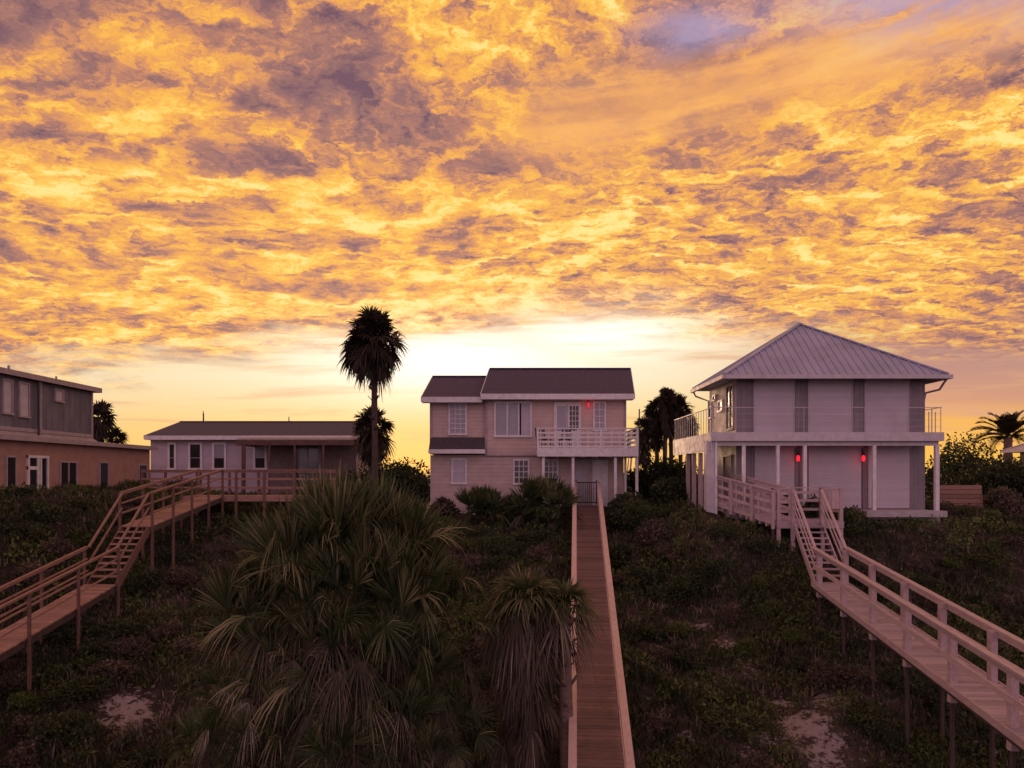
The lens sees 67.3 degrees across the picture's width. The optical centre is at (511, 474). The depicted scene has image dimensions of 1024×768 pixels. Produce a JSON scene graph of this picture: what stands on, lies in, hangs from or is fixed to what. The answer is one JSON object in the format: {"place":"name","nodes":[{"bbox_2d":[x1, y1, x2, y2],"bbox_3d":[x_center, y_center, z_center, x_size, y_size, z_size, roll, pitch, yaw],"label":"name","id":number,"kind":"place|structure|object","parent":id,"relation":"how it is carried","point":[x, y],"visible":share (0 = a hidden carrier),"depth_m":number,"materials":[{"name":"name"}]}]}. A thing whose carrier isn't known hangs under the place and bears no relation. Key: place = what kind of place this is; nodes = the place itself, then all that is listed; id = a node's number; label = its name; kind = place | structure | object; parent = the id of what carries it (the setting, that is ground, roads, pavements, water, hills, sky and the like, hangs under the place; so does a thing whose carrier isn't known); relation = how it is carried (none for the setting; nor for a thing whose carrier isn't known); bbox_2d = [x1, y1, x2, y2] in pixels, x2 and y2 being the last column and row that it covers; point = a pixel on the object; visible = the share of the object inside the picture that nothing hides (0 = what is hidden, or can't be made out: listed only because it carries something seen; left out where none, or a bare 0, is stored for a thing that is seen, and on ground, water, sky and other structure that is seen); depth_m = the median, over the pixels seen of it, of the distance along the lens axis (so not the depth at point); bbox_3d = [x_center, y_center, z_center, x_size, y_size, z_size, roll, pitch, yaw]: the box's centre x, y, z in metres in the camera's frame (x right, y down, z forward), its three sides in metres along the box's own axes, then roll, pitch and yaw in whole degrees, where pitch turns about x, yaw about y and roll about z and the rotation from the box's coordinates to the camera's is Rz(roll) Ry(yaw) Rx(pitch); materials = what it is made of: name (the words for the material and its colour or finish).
{"place":"outdoors","nodes":[
{"label":"outdoors","id":0,"kind":"place"},
{"bbox_2d":[0,475,1023,767],"bbox_3d":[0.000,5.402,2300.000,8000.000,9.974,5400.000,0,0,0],"label":"ground","id":1,"kind":"structure","parent":0,"point":[124,707],"depth_m":21.11,"materials":[{"name":"green plant"}]},
{"bbox_2d":[0,669,36,695],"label":"dune shrub","id":2,"kind":"object","parent":1,"relation":"on","point":[12,677],"visible":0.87,"depth_m":18.93,"materials":[{"name":"green plant"}]},
{"bbox_2d":[0,733,45,767],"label":"dune shrub","id":3,"kind":"object","parent":1,"relation":"on","point":[12,760],"visible":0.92,"depth_m":16.48,"materials":[{"name":"green plant"}]},
{"bbox_2d":[0,520,46,536],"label":"dune shrub","id":4,"kind":"object","parent":1,"relation":"on","point":[19,528],"visible":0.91,"depth_m":24.21,"materials":[{"name":"green plant"}]},
{"bbox_2d":[5,713,44,739],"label":"dune shrub","id":5,"kind":"object","parent":1,"relation":"on","point":[23,726],"visible":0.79,"depth_m":17.70,"materials":[{"name":"green plant"}]},
{"bbox_2d":[7,689,45,710],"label":"dune shrub","id":6,"kind":"object","parent":1,"relation":"on","point":[25,699],"visible":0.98,"depth_m":18.36,"materials":[{"name":"green plant"}]},
{"bbox_2d":[3,559,51,584],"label":"dune shrub","id":7,"kind":"object","parent":1,"relation":"on","point":[23,570],"visible":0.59,"depth_m":22.70,"materials":[{"name":"green plant"}]},
{"bbox_2d":[30,499,74,524],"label":"dune shrub","id":8,"kind":"object","parent":1,"relation":"on","point":[49,511],"visible":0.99,"depth_m":25.43,"materials":[{"name":"green plant"}]},
{"bbox_2d":[39,535,82,559],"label":"dune shrub","id":9,"kind":"object","parent":1,"relation":"on","point":[61,548],"visible":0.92,"depth_m":24.12,"materials":[{"name":"green plant"}]},
{"bbox_2d":[22,707,100,755],"bbox_3d":[-10.184,5.719,17.364,1.520,0.906,1.556,0,0,-33],"label":"dune shrub","id":10,"kind":"object","parent":1,"relation":"on","point":[62,721],"visible":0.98,"depth_m":17.19,"materials":[{"name":"green plant"}]},
{"bbox_2d":[43,619,92,646],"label":"dune shrub","id":11,"kind":"object","parent":1,"relation":"on","point":[66,631],"visible":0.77,"depth_m":21.00,"materials":[{"name":"green plant"}]},
{"bbox_2d":[0,365,157,490],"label":"beach house","id":12,"kind":"structure","parent":1,"relation":"on","point":[47,440],"depth_m":30.71,"materials":[{"name":"grey wood"}]},
{"bbox_2d":[1,378,14,414],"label":"window","id":13,"kind":"structure","parent":12,"relation":"in","point":[7,385],"depth_m":27.86,"materials":[{"name":"white glass"}]},
{"bbox_2d":[5,455,17,488],"bbox_3d":[-18.285,-0.009,28.093,0.110,1.406,0.657,0,0,0],"label":"window","id":14,"kind":"structure","parent":12,"relation":"in","point":[11,462],"depth_m":28.12,"materials":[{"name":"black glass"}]},
{"bbox_2d":[18,381,30,418],"bbox_3d":[-18.265,-2.808,28.803,0.110,1.339,0.671,0,0,0],"label":"window","id":15,"kind":"structure","parent":12,"relation":"in","point":[23,387],"depth_m":28.78,"materials":[{"name":"white glass"}]},
{"bbox_2d":[26,455,48,489],"bbox_3d":[-18.293,-0.039,29.672,0.095,1.428,1.313,0,0,0],"label":"glazed door","id":16,"kind":"structure","parent":12,"relation":"in","point":[37,467],"depth_m":29.61,"materials":[{"name":"white paint"}]},
{"bbox_2d":[59,461,77,485],"bbox_3d":[-18.285,0.052,31.725,0.110,1.258,1.291,0,0,0],"label":"window","id":17,"kind":"structure","parent":12,"relation":"in","point":[68,470],"depth_m":31.70,"materials":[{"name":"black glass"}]},
{"bbox_2d":[42,673,117,706],"bbox_3d":[-10.712,5.228,18.890,1.557,0.536,1.692,0,0,31],"label":"dune shrub","id":18,"kind":"object","parent":1,"relation":"on","point":[81,685],"visible":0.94,"depth_m":18.85,"materials":[{"name":"green plant"}]},
{"bbox_2d":[70,636,122,657],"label":"dune shrub","id":19,"kind":"object","parent":1,"relation":"on","point":[94,646],"visible":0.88,"depth_m":20.80,"materials":[{"name":"green plant"}]},
{"bbox_2d":[93,399,116,441],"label":"cabbage palm","id":20,"kind":"object","parent":1,"relation":"on","point":[103,424],"visible":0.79,"depth_m":59.79,"materials":[{"name":"green plant"}]},
{"bbox_2d":[80,617,142,639],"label":"dune shrub","id":21,"kind":"object","parent":1,"relation":"on","point":[122,628],"visible":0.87,"depth_m":21.66,"materials":[{"name":"green plant"}]},
{"bbox_2d":[87,658,145,682],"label":"dune shrub","id":22,"kind":"object","parent":1,"relation":"on","point":[124,667],"visible":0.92,"depth_m":19.85,"materials":[{"name":"green plant"}]},
{"bbox_2d":[104,634,161,661],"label":"dune shrub","id":23,"kind":"object","parent":1,"relation":"on","point":[131,642],"visible":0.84,"depth_m":21.08,"materials":[{"name":"green plant"}]},
{"bbox_2d":[123,568,171,596],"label":"dune shrub","id":24,"kind":"object","parent":1,"relation":"on","point":[144,581],"visible":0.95,"depth_m":24.38,"materials":[{"name":"green plant"}]},
{"bbox_2d":[0,469,336,690],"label":"boardwalk","id":25,"kind":"structure","parent":1,"relation":"on","point":[29,629],"depth_m":23.67,"materials":[{"name":"brown wood"}]},
{"bbox_2d":[148,617,188,642],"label":"dune shrub","id":26,"kind":"object","parent":1,"relation":"on","point":[169,628],"visible":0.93,"depth_m":22.11,"materials":[{"name":"green plant"}]},
{"bbox_2d":[159,565,204,590],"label":"dune shrub","id":27,"kind":"object","parent":1,"relation":"on","point":[183,577],"visible":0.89,"depth_m":24.89,"materials":[{"name":"green plant"}]},
{"bbox_2d":[166,634,210,662],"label":"dune shrub","id":28,"kind":"object","parent":1,"relation":"on","point":[183,645],"visible":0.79,"depth_m":21.11,"materials":[{"name":"green plant"}]},
{"bbox_2d":[157,648,302,767],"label":"palmetto clump","id":29,"kind":"object","parent":1,"relation":"on","point":[205,720],"visible":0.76,"depth_m":14.73,"materials":[{"name":"green plant"}]},
{"bbox_2d":[143,411,380,498],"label":"beach house","id":30,"kind":"structure","parent":1,"relation":"on","point":[216,445],"depth_m":41.98,"materials":[{"name":"white wood"}]},
{"bbox_2d":[187,442,202,469],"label":"window","id":31,"kind":"structure","parent":30,"relation":"in","point":[194,448],"depth_m":41.98,"materials":[{"name":"white paint"}]},
{"bbox_2d":[211,442,226,469],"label":"window","id":32,"kind":"structure","parent":30,"relation":"in","point":[218,448],"depth_m":41.98,"materials":[{"name":"white paint"}]},
{"bbox_2d":[252,445,267,468],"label":"window","id":33,"kind":"structure","parent":30,"relation":"in","point":[259,450],"depth_m":41.98,"materials":[{"name":"white paint"}]},
{"bbox_2d":[296,447,320,494],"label":"sliding door","id":34,"kind":"structure","parent":30,"relation":"in","point":[305,456],"depth_m":41.91,"materials":[{"name":"grey glass"}]},
{"bbox_2d":[169,458,511,767],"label":"palmetto clump","id":35,"kind":"object","parent":1,"relation":"on","point":[383,552],"visible":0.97,"depth_m":14.87,"materials":[{"name":"green plant"}]},
{"bbox_2d":[350,405,395,487],"bbox_3d":[-6.134,-0.302,34.053,2.077,5.715,2.118,0,0,24],"label":"cabbage palm","id":36,"kind":"object","parent":1,"relation":"on","point":[364,446],"visible":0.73,"depth_m":33.73,"materials":[{"name":"green plant"}]},
{"bbox_2d":[341,456,404,495],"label":"shrub","id":37,"kind":"object","parent":1,"relation":"on","point":[379,471],"visible":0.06,"depth_m":40.52,"materials":[{"name":"green plant"}]},
{"bbox_2d":[337,304,410,489],"bbox_3d":[-5.755,-2.065,31.939,2.783,10.146,2.852,0,0,35],"label":"cabbage palm","id":38,"kind":"object","parent":1,"relation":"on","point":[372,356],"visible":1,"depth_m":31.61,"materials":[{"name":"green plant"}]},
{"bbox_2d":[378,457,429,510],"bbox_3d":[-5.570,0.636,38.348,3.574,3.157,4.735,0,0,0],"label":"shrub","id":39,"kind":"object","parent":1,"relation":"on","point":[404,475],"visible":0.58,"depth_m":37.59,"materials":[{"name":"green plant"}]},
{"bbox_2d":[378,670,504,767],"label":"shrub","id":40,"kind":"object","parent":1,"relation":"on","point":[428,742],"visible":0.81,"depth_m":15.05,"materials":[{"name":"green plant"}]},
{"bbox_2d":[429,496,458,517],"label":"shrub","id":41,"kind":"object","parent":1,"relation":"on","point":[448,507],"visible":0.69,"depth_m":35.17,"materials":[{"name":"green plant"}]},
{"bbox_2d":[456,689,501,722],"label":"dune shrub","id":42,"kind":"object","parent":1,"relation":"on","point":[493,698],"visible":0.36,"depth_m":18.67,"materials":[{"name":"green plant"}]},
{"bbox_2d":[451,483,511,527],"bbox_3d":[-1.440,1.847,33.616,2.937,3.080,1.821,0,0,0],"label":"palmetto clump","id":43,"kind":"object","parent":1,"relation":"on","point":[480,498],"visible":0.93,"depth_m":33.38,"materials":[{"name":"green plant"}]},
{"bbox_2d":[488,491,526,523],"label":"palmetto clump","id":44,"kind":"object","parent":1,"relation":"on","point":[509,498],"visible":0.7,"depth_m":33.76,"materials":[{"name":"green plant"}]},
{"bbox_2d":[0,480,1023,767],"bbox_3d":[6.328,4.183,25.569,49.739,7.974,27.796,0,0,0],"label":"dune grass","id":45,"kind":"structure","parent":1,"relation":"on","point":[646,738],"depth_m":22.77,"materials":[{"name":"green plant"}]},
{"bbox_2d":[0,479,1023,767],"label":"ground cover","id":46,"kind":"object","parent":1,"relation":"on","point":[86,491],"visible":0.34,"depth_m":23.55,"materials":[{"name":"green plant"}]},
{"bbox_2d":[421,368,639,514],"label":"beach house","id":47,"kind":"structure","parent":1,"relation":"on","point":[482,430],"depth_m":37.02,"materials":[{"name":"beige wood"}]},
{"bbox_2d":[448,403,467,434],"bbox_3d":[-2.621,-2.695,37.110,0.954,1.566,0.120,0,0,0],"label":"window","id":48,"kind":"structure","parent":47,"relation":"in","point":[457,412],"depth_m":37.13,"materials":[{"name":"white glass"}]},
{"bbox_2d":[451,458,467,483],"bbox_3d":[-2.544,-0.171,37.050,0.808,1.250,0.120,0,0,0],"label":"window","id":49,"kind":"structure","parent":47,"relation":"in","point":[458,465],"depth_m":37.07,"materials":[{"name":"white paint"}]},
{"bbox_2d":[493,401,532,436],"bbox_3d":[0.048,-2.672,36.960,1.888,1.728,0.120,0,0,0],"label":"picture window","id":50,"kind":"structure","parent":47,"relation":"in","point":[511,418],"depth_m":36.98,"materials":[{"name":"white glass"}]},
{"bbox_2d":[512,459,529,484],"bbox_3d":[0.446,-0.147,37.050,0.856,1.250,0.120,0,0,0],"label":"window","id":51,"kind":"structure","parent":47,"relation":"in","point":[521,467],"depth_m":37.07,"materials":[{"name":"white paint"}]},
{"bbox_2d":[554,402,580,447],"bbox_3d":[2.670,-2.394,36.969,1.299,2.189,0.082,0,0,0],"label":"french door","id":52,"kind":"structure","parent":47,"relation":"in","point":[560,408],"depth_m":36.95,"materials":[{"name":"white paint"}]},
{"bbox_2d":[575,460,587,504],"bbox_3d":[3.368,0.514,37.024,0.625,2.472,0.128,0,0,0],"label":"door","id":53,"kind":"structure","parent":47,"relation":"in","point":[581,466],"depth_m":37.00,"materials":[{"name":"paint"}]},
{"bbox_2d":[592,401,606,430],"bbox_3d":[4.210,-2.817,36.960,0.685,1.439,0.120,0,0,0],"label":"window","id":54,"kind":"structure","parent":47,"relation":"in","point":[599,407],"depth_m":36.95,"materials":[{"name":"white glass"}]},
{"bbox_2d":[592,460,607,510],"bbox_3d":[4.246,0.514,37.024,0.746,2.472,0.128,0,0,0],"label":"door","id":55,"kind":"structure","parent":47,"relation":"in","point":[599,467],"depth_m":37.00,"materials":[{"name":"white paint"}]},
{"bbox_2d":[519,526,550,542],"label":"dune shrub","id":56,"kind":"object","parent":1,"relation":"on","point":[528,534],"visible":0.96,"depth_m":31.77,"materials":[{"name":"green plant"}]},
{"bbox_2d":[472,562,605,767],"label":"cabbage palm","id":57,"kind":"object","parent":1,"relation":"on","point":[528,630],"visible":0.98,"depth_m":15.98,"materials":[{"name":"green plant"}]},
{"bbox_2d":[499,473,580,531],"bbox_3d":[1.204,1.892,33.117,2.979,4.074,2.608,0,0,-39],"label":"palmetto clump","id":58,"kind":"object","parent":1,"relation":"on","point":[533,489],"visible":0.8,"depth_m":33.05,"materials":[{"name":"green plant"}]},
{"bbox_2d":[537,484,586,531],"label":"palmetto clump","id":59,"kind":"object","parent":1,"relation":"on","point":[565,498],"visible":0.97,"depth_m":32.35,"materials":[{"name":"green plant"}]},
{"bbox_2d":[568,482,634,767],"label":"boardwalk","id":60,"kind":"structure","parent":1,"relation":"on","point":[599,732],"depth_m":19.88,"materials":[{"name":"brown wood"}]},
{"bbox_2d":[608,540,646,566],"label":"shrub","id":61,"kind":"object","parent":1,"relation":"on","point":[622,550],"visible":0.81,"depth_m":29.10,"materials":[{"name":"green plant"}]},
{"bbox_2d":[604,490,651,530],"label":"shrub","id":62,"kind":"object","parent":1,"relation":"on","point":[615,509],"visible":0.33,"depth_m":33.62,"materials":[{"name":"green plant"}]},
{"bbox_2d":[621,565,660,591],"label":"shrub","id":63,"kind":"object","parent":1,"relation":"on","point":[642,576],"visible":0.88,"depth_m":26.78,"materials":[{"name":"green plant"}]},
{"bbox_2d":[618,498,669,533],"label":"shrub","id":64,"kind":"object","parent":1,"relation":"on","point":[637,513],"visible":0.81,"depth_m":32.09,"materials":[{"name":"green plant"}]},
{"bbox_2d":[632,417,657,467],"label":"cabbage palm","id":65,"kind":"object","parent":1,"relation":"on","point":[646,433],"visible":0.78,"depth_m":49.70,"materials":[{"name":"green plant"}]},
{"bbox_2d":[626,621,671,642],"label":"dune shrub","id":66,"kind":"object","parent":1,"relation":"on","point":[655,632],"visible":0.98,"depth_m":23.44,"materials":[{"name":"green plant"}]},
{"bbox_2d":[640,395,662,461],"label":"cabbage palm","id":67,"kind":"object","parent":1,"relation":"on","point":[651,412],"visible":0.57,"depth_m":50.73,"materials":[{"name":"green plant"}]},
{"bbox_2d":[632,516,676,548],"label":"shrub","id":68,"kind":"object","parent":1,"relation":"on","point":[656,528],"visible":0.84,"depth_m":29.71,"materials":[{"name":"green plant"}]},
{"bbox_2d":[634,707,680,738],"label":"dune shrub","id":69,"kind":"object","parent":1,"relation":"on","point":[661,719],"visible":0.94,"depth_m":18.64,"materials":[{"name":"green plant"}]},
{"bbox_2d":[640,644,675,664],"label":"dune shrub","id":70,"kind":"object","parent":1,"relation":"on","point":[662,651],"visible":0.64,"depth_m":22.09,"materials":[{"name":"green plant"}]},
{"bbox_2d":[644,579,684,607],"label":"dune shrub","id":71,"kind":"object","parent":1,"relation":"on","point":[663,591],"visible":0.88,"depth_m":25.89,"materials":[{"name":"green plant"}]},
{"bbox_2d":[627,453,703,502],"bbox_3d":[7.455,0.553,38.243,4.570,3.310,3.142,0,0,43],"label":"shrub","id":72,"kind":"object","parent":1,"relation":"on","point":[667,468],"visible":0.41,"depth_m":37.62,"materials":[{"name":"green plant"}]},
{"bbox_2d":[654,386,677,459],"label":"cabbage palm","id":73,"kind":"object","parent":1,"relation":"on","point":[665,400],"visible":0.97,"depth_m":49.75,"materials":[{"name":"green plant"}]},
{"bbox_2d":[650,476,697,505],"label":"shrub","id":74,"kind":"object","parent":1,"relation":"on","point":[665,490],"visible":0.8,"depth_m":34.37,"materials":[{"name":"green plant"}]},
{"bbox_2d":[669,392,695,477],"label":"cabbage palm","id":75,"kind":"object","parent":1,"relation":"on","point":[681,410],"visible":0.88,"depth_m":49.72,"materials":[{"name":"green plant"}]},
{"bbox_2d":[667,620,699,637],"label":"dune shrub","id":76,"kind":"object","parent":1,"relation":"on","point":[676,628],"visible":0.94,"depth_m":23.41,"materials":[{"name":"green plant"}]},
{"bbox_2d":[669,570,710,595],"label":"dune shrub","id":77,"kind":"object","parent":1,"relation":"on","point":[688,580],"visible":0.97,"depth_m":25.82,"materials":[{"name":"green plant"}]},
{"bbox_2d":[669,647,710,670],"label":"dune shrub","id":78,"kind":"object","parent":1,"relation":"on","point":[685,657],"visible":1,"depth_m":21.66,"materials":[{"name":"green plant"}]},
{"bbox_2d":[692,556,736,579],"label":"dune shrub","id":79,"kind":"object","parent":1,"relation":"on","point":[722,565],"visible":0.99,"depth_m":25.88,"materials":[{"name":"green plant"}]},
{"bbox_2d":[707,519,745,540],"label":"dune shrub","id":80,"kind":"object","parent":1,"relation":"on","point":[719,529],"visible":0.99,"depth_m":27.49,"materials":[{"name":"green plant"}]},
{"bbox_2d":[721,600,746,624],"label":"dune shrub","id":81,"kind":"object","parent":1,"relation":"on","point":[733,615],"visible":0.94,"depth_m":23.68,"materials":[{"name":"brown plant"}]},
{"bbox_2d":[702,701,780,738],"bbox_3d":[5.398,5.887,18.394,1.593,0.547,1.658,0,0,-24],"label":"dune shrub","id":82,"kind":"object","parent":1,"relation":"on","point":[723,719],"visible":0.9,"depth_m":18.23,"materials":[{"name":"green plant"}]},
{"bbox_2d":[754,598,782,618],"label":"dune shrub","id":83,"kind":"object","parent":1,"relation":"on","point":[771,607],"visible":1,"depth_m":24.00,"materials":[{"name":"green plant"}]},
{"bbox_2d":[772,624,809,644],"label":"dune shrub","id":84,"kind":"object","parent":1,"relation":"on","point":[794,634],"visible":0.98,"depth_m":22.63,"materials":[{"name":"green plant"}]},
{"bbox_2d":[673,323,952,522],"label":"beach house","id":85,"kind":"structure","parent":1,"relation":"on","point":[828,407],"depth_m":31.16,"materials":[{"name":"grey wood"}]},
{"bbox_2d":[725,383,733,430],"bbox_3d":[9.053,-2.798,31.972,0.110,1.894,1.107,0,0,0],"label":"glass door","id":86,"kind":"structure","parent":85,"relation":"in","point":[730,388],"depth_m":31.91,"materials":[{"name":"white glass"}]},
{"bbox_2d":[793,658,850,693],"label":"dune shrub","id":87,"kind":"object","parent":1,"relation":"on","point":[816,673],"visible":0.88,"depth_m":20.48,"materials":[{"name":"green plant"}]},
{"bbox_2d":[826,504,874,536],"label":"shrub","id":88,"kind":"object","parent":1,"relation":"on","point":[853,518],"visible":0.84,"depth_m":27.93,"materials":[{"name":"green plant"}]},
{"bbox_2d":[821,664,880,686],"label":"dune shrub","id":89,"kind":"object","parent":1,"relation":"on","point":[852,672],"visible":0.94,"depth_m":20.20,"materials":[{"name":"green plant"}]},
{"bbox_2d":[844,698,895,731],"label":"dune shrub","id":90,"kind":"object","parent":1,"relation":"on","point":[865,716],"visible":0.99,"depth_m":18.49,"materials":[{"name":"green plant"}]},
{"bbox_2d":[717,474,1023,767],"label":"boardwalk","id":91,"kind":"structure","parent":1,"relation":"on","point":[988,698],"depth_m":18.65,"materials":[{"name":"brown wood"}]},
{"bbox_2d":[875,728,906,751],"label":"dune shrub","id":92,"kind":"object","parent":1,"relation":"on","point":[896,738],"visible":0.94,"depth_m":18.00,"materials":[{"name":"green plant"}]},
{"bbox_2d":[875,667,936,694],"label":"dune shrub","id":93,"kind":"object","parent":1,"relation":"on","point":[917,686],"visible":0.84,"depth_m":19.86,"materials":[{"name":"green plant"}]},
{"bbox_2d":[898,551,925,574],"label":"dune shrub","id":94,"kind":"object","parent":1,"relation":"on","point":[915,562],"visible":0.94,"depth_m":26.09,"materials":[{"name":"brown plant"}]},
{"bbox_2d":[924,692,961,719],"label":"dune shrub","id":95,"kind":"object","parent":1,"relation":"on","point":[934,700],"visible":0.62,"depth_m":19.12,"materials":[{"name":"green plant"}]},
{"bbox_2d":[940,484,982,507],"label":"timber wall","id":96,"kind":"structure","parent":1,"relation":"on","point":[958,496],"depth_m":33.00,"materials":[{"name":"brown wood"}]},
{"bbox_2d":[925,432,1003,501],"bbox_3d":[23.579,-0.024,40.214,4.609,4.578,6.071,0,0,0],"label":"shrub","id":97,"kind":"object","parent":1,"relation":"on","point":[949,466],"visible":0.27,"depth_m":39.19,"materials":[{"name":"green plant"}]},
{"bbox_2d":[944,454,1023,495],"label":"shrub","id":98,"kind":"object","parent":1,"relation":"on","point":[963,478],"visible":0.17,"depth_m":36.41,"materials":[{"name":"green plant"}]},
{"bbox_2d":[965,410,1023,469],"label":"date palm","id":99,"kind":"object","parent":1,"relation":"on","point":[1007,425],"visible":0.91,"depth_m":45.77,"materials":[{"name":"green plant"}]},
{"bbox_2d":[969,457,1023,497],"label":"shrub","id":100,"kind":"object","parent":1,"relation":"on","point":[1011,479],"visible":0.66,"depth_m":35.15,"materials":[{"name":"green plant"}]},
{"bbox_2d":[982,485,1023,508],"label":"shrub","id":101,"kind":"object","parent":1,"relation":"on","point":[992,497],"visible":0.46,"depth_m":32.77,"materials":[{"name":"green plant"}]},
{"bbox_2d":[993,492,1023,515],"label":"shrub","id":102,"kind":"object","parent":1,"relation":"on","point":[1014,504],"visible":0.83,"depth_m":30.71,"materials":[{"name":"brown plant"}]},
{"bbox_2d":[0,0,1023,474],"label":"sky","id":103,"kind":"structure","parent":0,"point":[199,199],"materials":[{"name":"orange"}]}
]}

